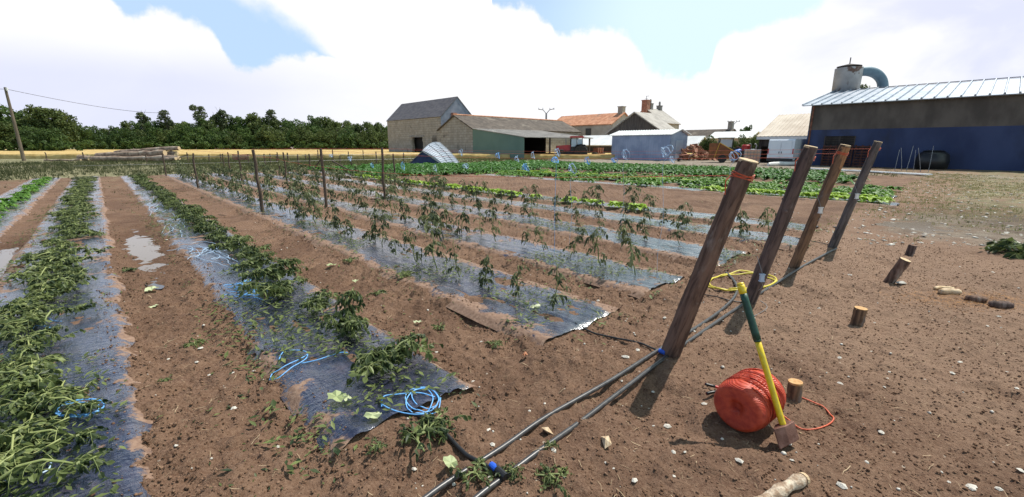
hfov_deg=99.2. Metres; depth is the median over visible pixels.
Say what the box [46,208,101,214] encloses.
tomato plant
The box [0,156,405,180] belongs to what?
headland grass
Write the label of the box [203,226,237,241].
tomato plant
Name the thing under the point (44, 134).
broadleaf tree
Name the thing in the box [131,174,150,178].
tomato plant
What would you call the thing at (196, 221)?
tomato plant
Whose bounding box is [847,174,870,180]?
chard plant
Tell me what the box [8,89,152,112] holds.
power line
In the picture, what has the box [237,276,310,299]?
tomato plant
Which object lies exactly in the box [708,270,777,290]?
yellow hose
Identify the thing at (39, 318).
tomato plant
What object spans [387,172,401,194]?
tomato plant
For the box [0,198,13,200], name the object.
spinach plant
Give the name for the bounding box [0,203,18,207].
spinach plant
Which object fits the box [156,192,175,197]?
tomato plant
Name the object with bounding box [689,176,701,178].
spinach plant
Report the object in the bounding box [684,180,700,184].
spinach plant
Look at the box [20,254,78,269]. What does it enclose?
tomato plant
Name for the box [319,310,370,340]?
tomato plant
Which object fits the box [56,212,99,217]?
tomato plant
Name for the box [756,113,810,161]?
cream roof shed
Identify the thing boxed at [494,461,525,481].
weed
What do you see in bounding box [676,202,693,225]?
tomato plant
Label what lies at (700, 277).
leaning post
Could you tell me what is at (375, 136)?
broadleaf tree
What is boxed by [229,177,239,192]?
tomato plant
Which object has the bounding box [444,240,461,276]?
tomato plant
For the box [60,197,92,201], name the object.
tomato plant
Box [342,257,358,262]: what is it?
weed
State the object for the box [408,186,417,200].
tomato plant
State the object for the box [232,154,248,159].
red netting
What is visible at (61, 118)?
broadleaf tree
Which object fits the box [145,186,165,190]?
tomato plant
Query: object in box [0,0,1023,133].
sky
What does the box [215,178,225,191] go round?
tomato plant
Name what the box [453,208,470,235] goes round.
tomato plant
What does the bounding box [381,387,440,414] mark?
blue twine
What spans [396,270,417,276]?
weed
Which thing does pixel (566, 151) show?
orange twine
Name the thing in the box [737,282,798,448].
splitting maul
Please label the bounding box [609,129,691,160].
metal shed
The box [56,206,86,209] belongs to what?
tomato plant
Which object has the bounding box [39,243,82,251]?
tomato plant
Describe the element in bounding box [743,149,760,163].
caged tank
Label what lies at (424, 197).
tomato plant
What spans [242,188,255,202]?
tomato plant
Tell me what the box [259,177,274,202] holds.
tomato plant
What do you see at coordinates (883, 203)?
mulch film
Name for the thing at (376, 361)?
tomato plant
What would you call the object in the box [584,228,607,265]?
tomato plant
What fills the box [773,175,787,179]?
chard plant
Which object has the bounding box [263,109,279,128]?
poplar tree
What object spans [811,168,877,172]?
metal strip
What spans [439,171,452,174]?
chard plant
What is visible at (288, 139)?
broadleaf tree
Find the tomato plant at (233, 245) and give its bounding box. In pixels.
[207,237,255,253]
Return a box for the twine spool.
[714,368,834,431]
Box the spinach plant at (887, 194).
[872,191,893,196]
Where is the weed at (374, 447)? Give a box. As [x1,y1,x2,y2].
[364,437,387,454]
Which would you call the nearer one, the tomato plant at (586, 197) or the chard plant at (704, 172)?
the tomato plant at (586, 197)
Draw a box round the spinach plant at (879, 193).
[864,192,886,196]
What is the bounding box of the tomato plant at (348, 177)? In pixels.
[346,168,354,179]
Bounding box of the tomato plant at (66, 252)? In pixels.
[8,244,114,264]
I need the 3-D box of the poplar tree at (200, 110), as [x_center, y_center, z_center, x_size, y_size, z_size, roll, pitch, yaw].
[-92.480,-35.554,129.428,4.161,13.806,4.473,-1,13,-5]
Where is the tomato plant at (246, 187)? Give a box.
[241,181,252,199]
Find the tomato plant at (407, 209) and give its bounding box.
[398,198,413,221]
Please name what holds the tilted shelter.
on the ground at (812, 465)
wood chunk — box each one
[933,286,954,289]
[938,288,961,294]
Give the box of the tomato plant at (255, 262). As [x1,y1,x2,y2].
[230,251,279,271]
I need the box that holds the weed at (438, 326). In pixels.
[429,321,444,330]
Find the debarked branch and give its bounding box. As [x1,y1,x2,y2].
[756,472,809,496]
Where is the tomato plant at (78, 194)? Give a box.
[61,193,93,197]
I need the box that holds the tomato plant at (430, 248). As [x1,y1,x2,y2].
[416,212,446,268]
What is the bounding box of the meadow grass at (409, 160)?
[180,157,556,170]
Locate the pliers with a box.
[704,383,717,394]
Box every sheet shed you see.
[576,135,611,152]
[686,136,706,152]
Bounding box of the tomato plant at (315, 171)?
[311,167,318,180]
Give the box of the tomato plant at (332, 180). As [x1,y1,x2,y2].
[330,171,338,185]
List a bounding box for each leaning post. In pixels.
[662,157,758,357]
[746,145,817,303]
[789,144,850,268]
[827,141,882,247]
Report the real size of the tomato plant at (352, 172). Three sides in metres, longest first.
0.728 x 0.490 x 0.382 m
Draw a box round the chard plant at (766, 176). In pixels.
[758,174,777,179]
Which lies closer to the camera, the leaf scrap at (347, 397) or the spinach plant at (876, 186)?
the leaf scrap at (347, 397)
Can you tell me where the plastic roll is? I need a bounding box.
[767,161,796,165]
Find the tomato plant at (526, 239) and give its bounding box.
[521,230,529,244]
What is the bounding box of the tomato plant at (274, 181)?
[262,170,279,188]
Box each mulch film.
[0,176,153,496]
[0,178,60,242]
[119,176,476,456]
[162,174,618,345]
[210,173,683,298]
[246,173,749,266]
[277,172,798,249]
[309,171,817,232]
[482,174,899,208]
[569,176,897,198]
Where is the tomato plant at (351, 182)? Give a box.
[349,180,357,188]
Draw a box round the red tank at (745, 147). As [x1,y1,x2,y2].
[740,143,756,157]
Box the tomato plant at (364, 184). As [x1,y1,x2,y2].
[361,175,370,190]
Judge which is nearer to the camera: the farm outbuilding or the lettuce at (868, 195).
the lettuce at (868, 195)
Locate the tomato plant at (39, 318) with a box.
[0,302,101,333]
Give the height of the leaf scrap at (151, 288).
0.028 m
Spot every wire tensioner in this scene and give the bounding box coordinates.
[757,256,765,289]
[816,193,823,220]
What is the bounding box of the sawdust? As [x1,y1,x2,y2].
[886,282,1023,313]
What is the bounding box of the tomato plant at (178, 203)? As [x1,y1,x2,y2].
[164,202,183,207]
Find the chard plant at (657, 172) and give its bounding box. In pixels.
[652,170,666,174]
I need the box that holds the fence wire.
[91,154,413,165]
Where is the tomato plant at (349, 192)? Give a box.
[342,185,353,204]
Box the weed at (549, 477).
[534,462,574,496]
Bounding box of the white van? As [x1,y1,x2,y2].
[766,139,806,162]
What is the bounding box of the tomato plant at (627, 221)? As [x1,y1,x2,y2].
[619,217,632,231]
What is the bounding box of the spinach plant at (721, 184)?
[715,182,727,186]
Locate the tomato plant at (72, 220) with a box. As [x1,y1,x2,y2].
[60,218,88,223]
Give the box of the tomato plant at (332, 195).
[330,189,336,202]
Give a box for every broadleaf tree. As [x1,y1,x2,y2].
[0,104,9,148]
[0,121,20,143]
[1,107,28,148]
[13,125,41,147]
[16,104,54,133]
[33,128,70,147]
[34,107,82,142]
[64,121,94,147]
[85,125,103,148]
[98,128,108,148]
[102,127,124,147]
[104,126,117,147]
[113,128,145,148]
[119,120,131,131]
[129,121,139,132]
[134,129,146,148]
[137,122,149,135]
[141,127,163,147]
[143,120,165,134]
[155,129,171,145]
[165,124,192,148]
[175,121,188,127]
[182,122,196,130]
[184,125,194,148]
[187,126,212,148]
[191,118,207,132]
[199,127,218,148]
[200,120,224,134]
[209,128,232,148]
[224,130,244,148]
[225,114,237,131]
[233,116,247,134]
[237,127,252,145]
[244,112,259,134]
[248,127,266,148]
[252,117,269,134]
[253,124,287,149]
[269,118,280,132]
[277,126,293,148]
[278,119,302,130]
[281,125,302,148]
[290,124,314,148]
[298,121,312,131]
[306,125,322,148]
[307,115,321,128]
[313,127,333,148]
[314,116,336,132]
[323,126,347,148]
[337,120,354,130]
[337,126,358,148]
[351,123,363,132]
[354,130,371,147]
[359,121,376,135]
[364,126,383,147]
[372,122,384,131]
[379,129,387,143]
[699,135,717,151]
[733,134,751,147]
[745,125,751,130]
[746,134,758,148]
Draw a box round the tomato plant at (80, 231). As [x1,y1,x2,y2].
[55,228,106,235]
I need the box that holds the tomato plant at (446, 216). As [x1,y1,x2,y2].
[437,206,454,230]
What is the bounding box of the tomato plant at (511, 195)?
[507,187,514,202]
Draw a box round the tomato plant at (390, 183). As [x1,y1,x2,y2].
[381,173,398,197]
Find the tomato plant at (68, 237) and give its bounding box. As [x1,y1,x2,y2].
[47,234,84,239]
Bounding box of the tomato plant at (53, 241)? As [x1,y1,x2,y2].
[40,237,75,247]
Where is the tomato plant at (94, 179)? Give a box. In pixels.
[78,178,97,181]
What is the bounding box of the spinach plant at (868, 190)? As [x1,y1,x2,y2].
[862,188,873,193]
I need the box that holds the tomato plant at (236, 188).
[231,180,241,193]
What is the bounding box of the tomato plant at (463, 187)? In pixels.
[458,179,466,195]
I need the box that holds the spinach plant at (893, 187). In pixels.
[884,186,906,190]
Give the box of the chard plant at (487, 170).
[481,168,492,172]
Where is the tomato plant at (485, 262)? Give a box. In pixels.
[477,255,493,288]
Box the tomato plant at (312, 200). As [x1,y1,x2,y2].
[304,190,321,223]
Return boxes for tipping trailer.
[708,143,738,162]
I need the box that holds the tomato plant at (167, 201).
[162,198,187,204]
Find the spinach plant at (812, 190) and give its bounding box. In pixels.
[802,189,819,191]
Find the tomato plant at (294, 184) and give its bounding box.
[293,175,305,193]
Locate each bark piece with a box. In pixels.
[964,295,987,302]
[988,300,1014,308]
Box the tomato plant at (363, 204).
[352,186,368,209]
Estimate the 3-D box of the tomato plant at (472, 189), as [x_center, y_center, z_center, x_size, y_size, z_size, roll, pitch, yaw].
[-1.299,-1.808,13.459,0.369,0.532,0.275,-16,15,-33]
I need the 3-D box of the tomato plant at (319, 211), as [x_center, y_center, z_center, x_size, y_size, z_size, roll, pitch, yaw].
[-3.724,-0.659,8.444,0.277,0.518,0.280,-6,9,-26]
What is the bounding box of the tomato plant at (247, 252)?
[230,244,271,260]
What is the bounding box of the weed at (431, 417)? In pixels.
[415,406,471,428]
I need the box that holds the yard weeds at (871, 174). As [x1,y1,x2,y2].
[522,159,909,176]
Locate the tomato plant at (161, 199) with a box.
[151,196,179,202]
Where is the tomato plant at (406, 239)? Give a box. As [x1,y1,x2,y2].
[401,230,421,261]
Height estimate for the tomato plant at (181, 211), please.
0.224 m
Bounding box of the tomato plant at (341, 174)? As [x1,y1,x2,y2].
[332,172,345,187]
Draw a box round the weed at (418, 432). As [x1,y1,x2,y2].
[399,412,455,461]
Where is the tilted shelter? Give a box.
[410,142,458,163]
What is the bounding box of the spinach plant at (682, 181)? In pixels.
[675,180,688,183]
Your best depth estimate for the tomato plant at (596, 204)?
9.97 m
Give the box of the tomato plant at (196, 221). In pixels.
[187,218,217,225]
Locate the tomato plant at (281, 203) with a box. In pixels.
[278,199,285,211]
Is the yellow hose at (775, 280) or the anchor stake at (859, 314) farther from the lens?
the yellow hose at (775, 280)
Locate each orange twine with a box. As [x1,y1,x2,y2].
[184,149,754,194]
[250,149,815,170]
[255,148,847,163]
[358,148,880,156]
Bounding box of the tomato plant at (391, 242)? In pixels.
[388,237,402,253]
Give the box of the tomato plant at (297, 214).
[291,196,305,219]
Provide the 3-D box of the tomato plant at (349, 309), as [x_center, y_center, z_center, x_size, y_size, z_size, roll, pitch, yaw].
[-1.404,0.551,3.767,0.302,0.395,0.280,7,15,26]
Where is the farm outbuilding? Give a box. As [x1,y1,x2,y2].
[437,114,592,159]
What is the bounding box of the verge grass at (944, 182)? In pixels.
[819,173,1023,241]
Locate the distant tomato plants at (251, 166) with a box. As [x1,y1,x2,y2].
[71,158,301,179]
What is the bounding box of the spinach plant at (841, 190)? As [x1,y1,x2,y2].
[834,189,851,192]
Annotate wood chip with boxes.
[541,427,553,434]
[601,436,611,447]
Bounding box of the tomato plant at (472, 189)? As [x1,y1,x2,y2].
[464,181,474,197]
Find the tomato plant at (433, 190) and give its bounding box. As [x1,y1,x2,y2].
[428,173,446,199]
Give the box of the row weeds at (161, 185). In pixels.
[4,173,370,215]
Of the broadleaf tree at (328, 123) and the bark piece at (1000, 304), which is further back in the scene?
the broadleaf tree at (328, 123)
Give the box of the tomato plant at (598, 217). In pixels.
[594,209,605,228]
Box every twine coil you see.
[551,157,558,252]
[568,163,575,243]
[621,149,629,216]
[657,145,672,277]
[729,150,740,167]
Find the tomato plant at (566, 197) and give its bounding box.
[563,190,575,208]
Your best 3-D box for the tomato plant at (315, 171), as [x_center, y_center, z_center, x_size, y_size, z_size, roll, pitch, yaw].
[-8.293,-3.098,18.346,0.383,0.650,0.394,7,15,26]
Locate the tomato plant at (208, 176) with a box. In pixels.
[204,170,213,186]
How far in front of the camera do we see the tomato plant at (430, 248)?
5.64 m
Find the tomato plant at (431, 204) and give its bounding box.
[422,198,438,227]
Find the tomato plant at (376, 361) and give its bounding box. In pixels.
[346,332,443,387]
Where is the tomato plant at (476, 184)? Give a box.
[475,182,482,197]
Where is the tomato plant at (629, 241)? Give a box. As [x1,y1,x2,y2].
[616,225,647,274]
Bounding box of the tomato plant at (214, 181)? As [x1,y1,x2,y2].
[210,179,217,188]
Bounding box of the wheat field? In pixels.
[0,149,730,159]
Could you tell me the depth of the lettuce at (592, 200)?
11.59 m
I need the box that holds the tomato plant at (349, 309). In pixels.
[332,287,365,331]
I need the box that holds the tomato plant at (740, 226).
[732,207,752,233]
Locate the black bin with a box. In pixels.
[914,150,949,169]
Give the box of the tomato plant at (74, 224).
[51,222,93,230]
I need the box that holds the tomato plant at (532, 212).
[525,197,538,219]
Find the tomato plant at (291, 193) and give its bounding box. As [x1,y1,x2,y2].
[279,186,297,214]
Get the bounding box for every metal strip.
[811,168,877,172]
[847,170,932,174]
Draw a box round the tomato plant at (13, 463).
[0,423,115,496]
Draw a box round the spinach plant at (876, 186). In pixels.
[870,185,886,188]
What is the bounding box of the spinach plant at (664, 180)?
[658,179,671,182]
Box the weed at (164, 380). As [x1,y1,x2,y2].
[157,374,172,381]
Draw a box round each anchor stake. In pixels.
[787,378,802,402]
[850,306,867,326]
[883,257,910,283]
[904,244,916,256]
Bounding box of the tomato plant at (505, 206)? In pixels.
[503,201,512,215]
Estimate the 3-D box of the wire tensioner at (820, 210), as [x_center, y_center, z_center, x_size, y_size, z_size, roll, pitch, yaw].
[3.852,-0.515,5.474,0.057,0.342,0.099,0,13,0]
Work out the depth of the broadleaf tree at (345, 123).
131.04 m
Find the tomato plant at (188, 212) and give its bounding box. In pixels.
[171,208,205,220]
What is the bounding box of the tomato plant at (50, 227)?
[48,221,85,228]
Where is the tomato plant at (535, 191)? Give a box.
[531,184,543,204]
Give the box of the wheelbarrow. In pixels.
[677,154,693,160]
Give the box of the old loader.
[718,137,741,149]
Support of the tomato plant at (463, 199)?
on the mulch film at (676, 249)
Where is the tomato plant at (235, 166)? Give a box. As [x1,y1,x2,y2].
[232,164,239,176]
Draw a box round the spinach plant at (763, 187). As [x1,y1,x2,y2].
[759,186,775,189]
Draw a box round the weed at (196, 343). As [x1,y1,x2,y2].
[179,337,208,347]
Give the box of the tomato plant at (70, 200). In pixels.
[66,198,88,202]
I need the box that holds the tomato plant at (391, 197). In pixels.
[385,187,398,216]
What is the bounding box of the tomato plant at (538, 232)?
[533,226,547,249]
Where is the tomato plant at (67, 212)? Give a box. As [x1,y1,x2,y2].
[46,209,85,216]
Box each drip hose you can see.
[401,407,508,481]
[575,322,664,354]
[705,294,741,302]
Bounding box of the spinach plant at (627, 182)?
[622,180,638,184]
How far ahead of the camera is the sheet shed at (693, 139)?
61.34 m
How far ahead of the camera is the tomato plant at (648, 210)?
9.11 m
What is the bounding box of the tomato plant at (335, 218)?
[324,204,340,231]
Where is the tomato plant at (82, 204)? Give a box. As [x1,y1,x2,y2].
[74,202,94,207]
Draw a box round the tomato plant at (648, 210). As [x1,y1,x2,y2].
[640,194,657,218]
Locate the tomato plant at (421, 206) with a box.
[416,204,425,221]
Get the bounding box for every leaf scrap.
[144,286,158,290]
[327,390,346,401]
[343,394,351,400]
[363,412,381,418]
[443,455,457,467]
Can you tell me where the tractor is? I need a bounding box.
[556,136,587,153]
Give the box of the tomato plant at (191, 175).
[187,171,194,180]
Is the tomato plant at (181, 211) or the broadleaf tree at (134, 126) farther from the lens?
the broadleaf tree at (134, 126)
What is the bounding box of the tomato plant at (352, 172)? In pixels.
[351,165,357,179]
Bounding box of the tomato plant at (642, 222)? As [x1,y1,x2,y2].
[636,214,651,239]
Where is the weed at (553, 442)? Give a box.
[544,440,558,449]
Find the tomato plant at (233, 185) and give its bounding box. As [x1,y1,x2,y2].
[227,183,234,193]
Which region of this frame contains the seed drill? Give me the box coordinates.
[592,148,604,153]
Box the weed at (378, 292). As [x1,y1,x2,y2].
[366,289,388,296]
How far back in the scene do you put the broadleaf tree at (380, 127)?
130.52 m
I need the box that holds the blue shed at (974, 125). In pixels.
[802,76,1023,170]
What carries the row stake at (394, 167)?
on the ground at (812, 465)
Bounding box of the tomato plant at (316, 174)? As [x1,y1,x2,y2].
[314,171,322,183]
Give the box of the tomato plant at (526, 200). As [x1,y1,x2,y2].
[518,186,530,203]
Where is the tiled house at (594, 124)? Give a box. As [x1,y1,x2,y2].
[557,106,627,135]
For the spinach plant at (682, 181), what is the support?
on the ground at (812, 465)
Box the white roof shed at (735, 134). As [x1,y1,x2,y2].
[709,131,759,143]
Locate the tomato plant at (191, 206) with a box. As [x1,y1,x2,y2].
[163,204,201,210]
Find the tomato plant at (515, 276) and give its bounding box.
[510,264,529,297]
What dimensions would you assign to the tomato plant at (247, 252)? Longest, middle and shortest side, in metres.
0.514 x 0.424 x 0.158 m
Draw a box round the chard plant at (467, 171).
[458,169,473,173]
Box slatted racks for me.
[820,145,870,166]
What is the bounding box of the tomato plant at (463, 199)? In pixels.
[461,193,469,208]
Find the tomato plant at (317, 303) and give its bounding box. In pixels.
[297,288,340,316]
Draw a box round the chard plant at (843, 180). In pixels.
[836,177,854,183]
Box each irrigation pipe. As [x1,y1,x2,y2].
[422,272,737,496]
[473,248,837,496]
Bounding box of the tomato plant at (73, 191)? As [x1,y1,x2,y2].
[63,189,85,193]
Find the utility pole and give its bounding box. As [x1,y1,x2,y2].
[4,87,25,160]
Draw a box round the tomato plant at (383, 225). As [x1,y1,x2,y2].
[371,214,392,246]
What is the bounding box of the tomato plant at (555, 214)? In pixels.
[553,212,560,222]
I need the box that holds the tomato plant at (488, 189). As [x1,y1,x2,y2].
[482,181,492,197]
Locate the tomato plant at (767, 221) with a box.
[757,207,776,234]
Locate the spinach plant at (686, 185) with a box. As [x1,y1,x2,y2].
[678,184,695,187]
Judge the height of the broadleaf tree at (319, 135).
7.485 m
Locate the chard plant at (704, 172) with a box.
[693,170,711,175]
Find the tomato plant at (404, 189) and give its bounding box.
[395,178,407,196]
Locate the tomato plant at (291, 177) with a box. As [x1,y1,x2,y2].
[289,175,301,192]
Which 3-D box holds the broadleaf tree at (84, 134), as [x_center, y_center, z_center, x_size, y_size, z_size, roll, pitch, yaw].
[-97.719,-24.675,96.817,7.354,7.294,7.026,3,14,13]
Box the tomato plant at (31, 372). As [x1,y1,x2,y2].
[0,353,83,411]
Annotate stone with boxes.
[836,481,847,488]
[965,483,977,487]
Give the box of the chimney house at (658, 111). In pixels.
[640,99,680,128]
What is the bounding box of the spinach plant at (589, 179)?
[579,178,595,181]
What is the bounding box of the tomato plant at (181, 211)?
[176,206,207,214]
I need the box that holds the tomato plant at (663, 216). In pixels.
[659,208,667,223]
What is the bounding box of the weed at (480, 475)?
[449,456,493,490]
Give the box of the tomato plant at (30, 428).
[0,408,108,456]
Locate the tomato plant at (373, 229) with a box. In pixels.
[362,212,384,241]
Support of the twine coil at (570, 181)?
on the mulch film at (628, 279)
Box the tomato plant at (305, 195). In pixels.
[296,191,315,221]
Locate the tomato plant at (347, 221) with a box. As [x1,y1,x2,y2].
[339,215,352,235]
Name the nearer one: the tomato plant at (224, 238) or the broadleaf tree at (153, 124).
the tomato plant at (224, 238)
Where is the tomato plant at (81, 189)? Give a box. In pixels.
[69,188,94,190]
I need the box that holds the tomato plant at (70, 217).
[45,214,100,222]
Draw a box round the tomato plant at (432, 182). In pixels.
[429,172,439,188]
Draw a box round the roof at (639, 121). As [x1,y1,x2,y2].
[605,112,674,134]
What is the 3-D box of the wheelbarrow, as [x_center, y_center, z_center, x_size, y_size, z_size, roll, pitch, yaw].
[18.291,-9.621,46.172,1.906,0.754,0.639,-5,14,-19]
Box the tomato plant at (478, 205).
[470,188,483,211]
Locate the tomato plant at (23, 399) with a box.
[0,379,111,419]
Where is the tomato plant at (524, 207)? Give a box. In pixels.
[520,204,528,216]
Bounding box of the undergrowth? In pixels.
[0,137,388,150]
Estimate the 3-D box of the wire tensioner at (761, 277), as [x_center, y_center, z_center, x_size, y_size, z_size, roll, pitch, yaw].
[2.482,0.254,4.360,0.057,0.342,0.099,0,13,0]
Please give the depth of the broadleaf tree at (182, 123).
133.41 m
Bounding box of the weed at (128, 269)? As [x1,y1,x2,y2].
[122,267,137,271]
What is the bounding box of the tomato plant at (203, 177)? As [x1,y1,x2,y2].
[195,171,212,185]
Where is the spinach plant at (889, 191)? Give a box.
[870,189,895,195]
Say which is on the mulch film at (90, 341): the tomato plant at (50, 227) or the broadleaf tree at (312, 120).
the tomato plant at (50, 227)
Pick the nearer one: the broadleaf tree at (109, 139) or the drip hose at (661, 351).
the drip hose at (661, 351)
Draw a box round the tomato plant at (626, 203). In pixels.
[620,185,644,216]
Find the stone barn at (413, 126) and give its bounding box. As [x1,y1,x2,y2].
[386,96,471,151]
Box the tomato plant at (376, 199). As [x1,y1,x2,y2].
[370,188,383,211]
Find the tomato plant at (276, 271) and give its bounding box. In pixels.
[237,257,308,282]
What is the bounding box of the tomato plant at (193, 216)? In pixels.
[181,214,217,220]
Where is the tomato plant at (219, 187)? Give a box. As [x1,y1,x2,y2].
[217,178,227,190]
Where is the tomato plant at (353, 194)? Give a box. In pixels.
[351,188,361,206]
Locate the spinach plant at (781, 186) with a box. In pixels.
[771,185,786,188]
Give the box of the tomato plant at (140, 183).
[133,181,153,184]
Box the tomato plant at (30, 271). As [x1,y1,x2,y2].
[3,252,95,282]
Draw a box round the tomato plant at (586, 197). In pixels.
[579,189,590,209]
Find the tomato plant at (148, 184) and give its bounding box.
[140,182,157,186]
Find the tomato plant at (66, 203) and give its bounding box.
[58,201,89,204]
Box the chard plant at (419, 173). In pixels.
[413,171,426,175]
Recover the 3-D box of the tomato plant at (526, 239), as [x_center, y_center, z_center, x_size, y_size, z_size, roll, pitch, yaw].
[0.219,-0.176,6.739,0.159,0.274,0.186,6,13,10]
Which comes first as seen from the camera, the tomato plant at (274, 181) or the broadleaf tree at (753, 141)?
the tomato plant at (274, 181)
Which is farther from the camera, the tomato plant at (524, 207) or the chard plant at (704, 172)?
the chard plant at (704, 172)
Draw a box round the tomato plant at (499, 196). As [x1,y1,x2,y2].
[497,187,504,200]
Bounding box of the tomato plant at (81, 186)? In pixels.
[74,185,98,189]
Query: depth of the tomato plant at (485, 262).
4.84 m
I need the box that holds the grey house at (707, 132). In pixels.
[685,121,735,137]
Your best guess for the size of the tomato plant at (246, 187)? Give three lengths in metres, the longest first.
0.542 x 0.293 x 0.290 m
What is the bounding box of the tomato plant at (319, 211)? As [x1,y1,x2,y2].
[312,201,327,226]
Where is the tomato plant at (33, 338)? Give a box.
[0,324,85,354]
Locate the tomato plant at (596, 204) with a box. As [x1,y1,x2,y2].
[587,184,606,210]
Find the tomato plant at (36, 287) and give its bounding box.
[18,273,97,297]
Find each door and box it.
[414,137,422,151]
[674,140,682,159]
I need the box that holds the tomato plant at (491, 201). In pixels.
[486,193,497,213]
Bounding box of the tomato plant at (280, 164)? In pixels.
[276,160,284,175]
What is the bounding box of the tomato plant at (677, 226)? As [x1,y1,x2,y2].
[666,215,685,244]
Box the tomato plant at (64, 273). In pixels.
[45,268,88,279]
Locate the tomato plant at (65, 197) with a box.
[58,195,92,200]
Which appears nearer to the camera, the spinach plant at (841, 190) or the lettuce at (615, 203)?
the lettuce at (615, 203)
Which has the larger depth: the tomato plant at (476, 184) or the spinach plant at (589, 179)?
the spinach plant at (589, 179)
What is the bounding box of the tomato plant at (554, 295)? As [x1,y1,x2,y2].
[547,259,570,310]
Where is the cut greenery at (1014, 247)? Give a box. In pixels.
[979,237,1023,258]
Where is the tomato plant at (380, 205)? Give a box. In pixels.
[377,200,387,214]
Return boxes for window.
[585,128,590,135]
[824,136,855,146]
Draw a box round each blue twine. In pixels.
[55,398,105,417]
[161,213,202,236]
[166,241,237,265]
[223,277,271,299]
[269,350,347,380]
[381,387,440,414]
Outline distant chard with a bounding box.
[306,160,844,174]
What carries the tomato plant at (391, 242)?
on the mulch film at (541, 334)
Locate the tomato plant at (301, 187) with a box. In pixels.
[295,181,311,195]
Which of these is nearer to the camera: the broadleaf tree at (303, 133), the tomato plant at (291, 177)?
the tomato plant at (291, 177)
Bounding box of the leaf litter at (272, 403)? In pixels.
[0,185,824,496]
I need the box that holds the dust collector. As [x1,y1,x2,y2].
[832,57,888,91]
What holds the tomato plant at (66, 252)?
on the mulch film at (90, 341)
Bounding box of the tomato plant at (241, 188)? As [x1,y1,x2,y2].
[235,182,246,197]
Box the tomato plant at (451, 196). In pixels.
[448,188,457,206]
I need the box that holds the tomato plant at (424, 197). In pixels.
[420,185,432,201]
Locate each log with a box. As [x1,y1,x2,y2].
[43,159,81,161]
[76,155,90,160]
[87,155,180,160]
[94,150,166,156]
[114,146,180,151]
[154,157,177,161]
[167,151,178,154]
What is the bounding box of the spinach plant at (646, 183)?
[638,181,656,185]
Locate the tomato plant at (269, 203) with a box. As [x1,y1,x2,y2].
[263,184,278,209]
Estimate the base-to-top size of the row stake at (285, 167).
1.481 m
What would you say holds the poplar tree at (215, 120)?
on the ground at (812, 465)
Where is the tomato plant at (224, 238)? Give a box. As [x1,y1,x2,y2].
[215,233,253,242]
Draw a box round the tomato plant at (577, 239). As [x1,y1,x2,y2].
[563,227,587,258]
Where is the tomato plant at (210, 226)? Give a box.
[188,220,221,233]
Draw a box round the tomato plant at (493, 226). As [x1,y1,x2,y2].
[484,208,501,241]
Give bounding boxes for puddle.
[0,247,18,275]
[122,229,167,288]
[875,220,953,233]
[898,214,1023,233]
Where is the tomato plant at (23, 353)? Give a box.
[0,342,49,377]
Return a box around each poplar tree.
[134,112,150,132]
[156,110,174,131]
[189,104,207,126]
[209,112,220,127]
[212,109,228,129]
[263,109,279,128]
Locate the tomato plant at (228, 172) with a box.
[225,168,242,189]
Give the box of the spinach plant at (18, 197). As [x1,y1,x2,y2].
[10,196,26,198]
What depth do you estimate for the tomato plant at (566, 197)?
10.49 m
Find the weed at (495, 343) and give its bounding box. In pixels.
[484,340,503,349]
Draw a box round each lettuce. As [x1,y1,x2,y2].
[559,196,577,202]
[588,199,604,203]
[607,200,624,206]
[628,203,647,209]
[709,186,721,190]
[749,189,765,193]
[764,190,777,193]
[773,190,784,194]
[799,191,816,197]
[829,194,842,198]
[834,192,848,195]
[859,196,874,201]
[860,194,877,196]
[868,196,888,202]
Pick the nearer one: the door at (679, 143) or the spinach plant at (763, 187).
the spinach plant at (763, 187)
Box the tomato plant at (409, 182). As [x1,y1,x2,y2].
[404,176,412,188]
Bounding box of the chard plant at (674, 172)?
[670,170,684,174]
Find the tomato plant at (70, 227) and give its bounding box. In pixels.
[54,226,89,236]
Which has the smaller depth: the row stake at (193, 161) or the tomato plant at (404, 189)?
the tomato plant at (404, 189)
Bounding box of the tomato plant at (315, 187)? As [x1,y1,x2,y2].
[309,181,321,195]
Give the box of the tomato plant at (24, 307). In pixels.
[0,298,58,320]
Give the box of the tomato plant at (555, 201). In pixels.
[552,192,560,207]
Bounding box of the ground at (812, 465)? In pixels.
[0,147,1023,496]
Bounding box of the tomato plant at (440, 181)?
[436,178,447,204]
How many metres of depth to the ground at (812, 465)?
3.31 m
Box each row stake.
[162,155,166,175]
[192,153,198,186]
[237,151,242,183]
[251,150,263,210]
[282,152,287,185]
[319,149,327,206]
[381,147,385,198]
[392,154,395,185]
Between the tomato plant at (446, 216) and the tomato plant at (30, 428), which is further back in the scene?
the tomato plant at (446, 216)
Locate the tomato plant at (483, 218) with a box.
[473,213,484,234]
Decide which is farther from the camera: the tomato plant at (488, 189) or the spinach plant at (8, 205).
the tomato plant at (488, 189)
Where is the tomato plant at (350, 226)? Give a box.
[346,223,355,237]
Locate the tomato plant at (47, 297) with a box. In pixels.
[16,286,80,302]
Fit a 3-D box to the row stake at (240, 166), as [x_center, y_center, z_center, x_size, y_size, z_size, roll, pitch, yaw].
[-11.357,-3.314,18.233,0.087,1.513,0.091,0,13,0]
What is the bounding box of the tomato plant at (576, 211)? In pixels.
[569,205,579,226]

